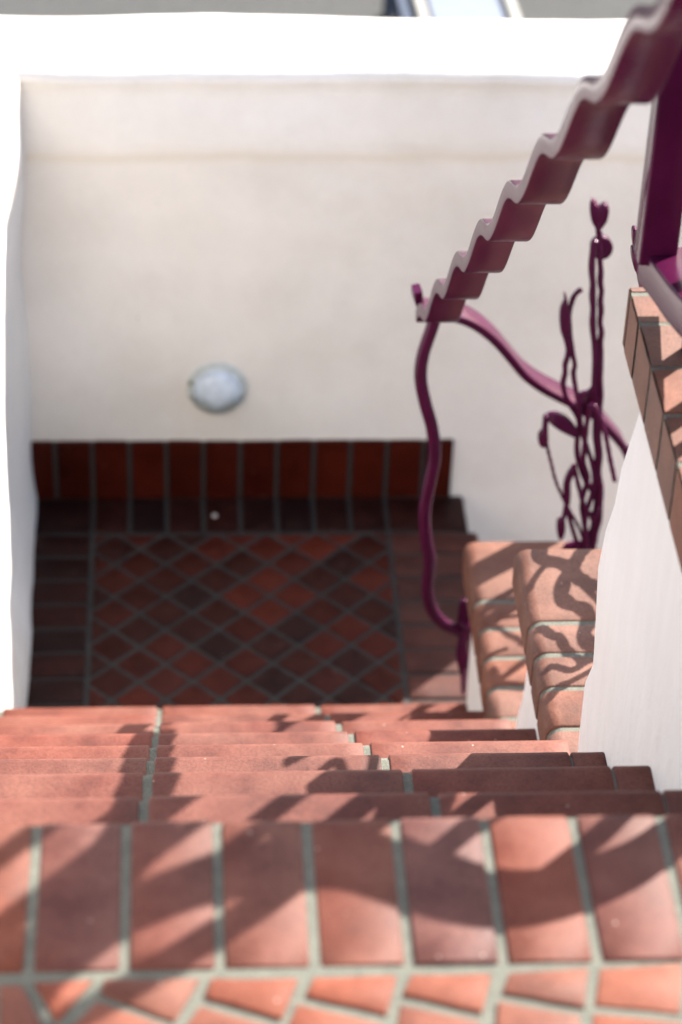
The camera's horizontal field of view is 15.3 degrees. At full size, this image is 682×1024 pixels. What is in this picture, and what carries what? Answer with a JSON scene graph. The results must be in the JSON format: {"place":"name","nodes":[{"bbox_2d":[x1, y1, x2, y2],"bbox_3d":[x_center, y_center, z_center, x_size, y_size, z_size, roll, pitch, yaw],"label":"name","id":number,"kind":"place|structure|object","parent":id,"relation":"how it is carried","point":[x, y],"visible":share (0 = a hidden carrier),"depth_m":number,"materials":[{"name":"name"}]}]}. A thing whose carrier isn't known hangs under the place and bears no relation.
{"place":"outdoors","nodes":[
{"label":"outdoors","id":0,"kind":"place"},
{"bbox_2d":[26,496,469,708],"bbox_3d":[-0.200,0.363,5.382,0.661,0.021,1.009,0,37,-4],"label":"paving","id":1,"kind":"structure","parent":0,"point":[192,663],"depth_m":5.53,"materials":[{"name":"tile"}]},
{"bbox_2d":[0,72,36,710],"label":"side wall","id":2,"kind":"structure","parent":1,"relation":"on","point":[18,505],"depth_m":5.35,"materials":[{"name":"beige paint"}]},
{"bbox_2d":[26,497,467,707],"bbox_3d":[-0.174,0.412,5.318,0.996,0.021,1.455,0,37,-4],"label":"paving border","id":3,"kind":"object","parent":1,"relation":"on","point":[63,516],"visible":0.59,"depth_m":5.80,"materials":[{"name":"tile"}]},
{"bbox_2d":[0,704,681,825],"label":"staircase","id":4,"kind":"structure","parent":1,"relation":"on","point":[211,764],"depth_m":3.34,"materials":[{"name":"tile"}]},
{"bbox_2d":[578,287,681,793],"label":"stepped pier","id":5,"kind":"structure","parent":4,"relation":"on","point":[631,715],"depth_m":3.08,"materials":[{"name":"white paint"}]},
{"bbox_2d":[630,47,681,348],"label":"railing panel","id":6,"kind":"object","parent":5,"relation":"on","point":[656,253],"visible":0.81,"depth_m":2.96,"materials":[{"name":"metal"}]},
{"bbox_2d":[414,0,681,695],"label":"wavy handrail","id":7,"kind":"object","parent":6,"relation":"attached to","point":[644,54],"visible":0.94,"depth_m":3.04,"materials":[{"name":"metal"}]},
{"bbox_2d":[411,283,628,458],"bbox_3d":[0.456,0.366,5.290,0.899,2.242,0.080,-19,42,-26],"label":"curved rail","id":8,"kind":"object","parent":7,"relation":"attached to","point":[525,371],"visible":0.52,"depth_m":4.67,"materials":[{"name":"metal"}]},
{"bbox_2d":[391,533,478,703],"bbox_3d":[0.249,0.457,5.294,0.200,0.037,1.314,0,37,-4],"label":"paving edge","id":9,"kind":"object","parent":1,"relation":"on","point":[430,662],"visible":0.2,"depth_m":5.58,"materials":[{"name":"tile"}]},
{"bbox_2d":[0,0,657,20],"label":"street","id":10,"kind":"structure","parent":0,"point":[582,10],"depth_m":10.39,"materials":[{"name":"grey asphalt"}]},
{"bbox_2d":[0,14,681,548],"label":"garden wall","id":11,"kind":"structure","parent":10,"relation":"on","point":[282,214],"depth_m":5.48,"materials":[{"name":"beige paint"}]},
{"bbox_2d":[187,362,247,413],"bbox_3d":[-0.276,-0.267,5.688,0.137,0.137,0.054,0,37,-4],"label":"wall lamp","id":12,"kind":"object","parent":11,"relation":"attached to","point":[217,388],"visible":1,"depth_m":5.67,"materials":[{"name":"white glass"}]},
{"bbox_2d":[31,439,453,499],"bbox_3d":[-0.234,-0.099,5.845,0.979,0.162,0.020,0,37,-4],"label":"skirting","id":13,"kind":"object","parent":11,"relation":"attached to","point":[198,469],"visible":0.94,"depth_m":5.83,"materials":[{"name":"red tile"}]},
{"bbox_2d":[383,0,520,19],"bbox_3d":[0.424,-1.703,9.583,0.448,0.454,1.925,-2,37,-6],"label":"car","id":14,"kind":"object","parent":10,"relation":"on","point":[452,9],"visible":0.21,"depth_m":9.45,"materials":[{"name":"white metal"}]},
{"bbox_2d":[462,541,569,728],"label":"stepped pier","id":15,"kind":"structure","parent":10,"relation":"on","point":[497,671],"depth_m":4.71,"materials":[{"name":"orange tile"}]},
{"bbox_2d":[512,549,601,753],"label":"stepped pier","id":16,"kind":"structure","parent":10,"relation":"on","point":[555,593],"depth_m":4.00,"materials":[{"name":"orange tile"}]},
{"bbox_2d":[537,196,616,548],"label":"iron flowers","id":17,"kind":"object","parent":16,"relation":"on","point":[589,402],"visible":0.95,"depth_m":4.65,"materials":[{"name":"metal"}]},
{"bbox_2d":[0,815,681,1023],"bbox_3d":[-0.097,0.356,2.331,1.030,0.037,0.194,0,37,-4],"label":"paving","id":18,"kind":"structure","parent":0,"point":[172,916],"depth_m":2.32,"materials":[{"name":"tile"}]},
{"bbox_2d":[0,964,681,1023],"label":"paving field","id":19,"kind":"structure","parent":18,"relation":"on","point":[652,988],"depth_m":2.22,"materials":[{"name":"tile"}]}
]}

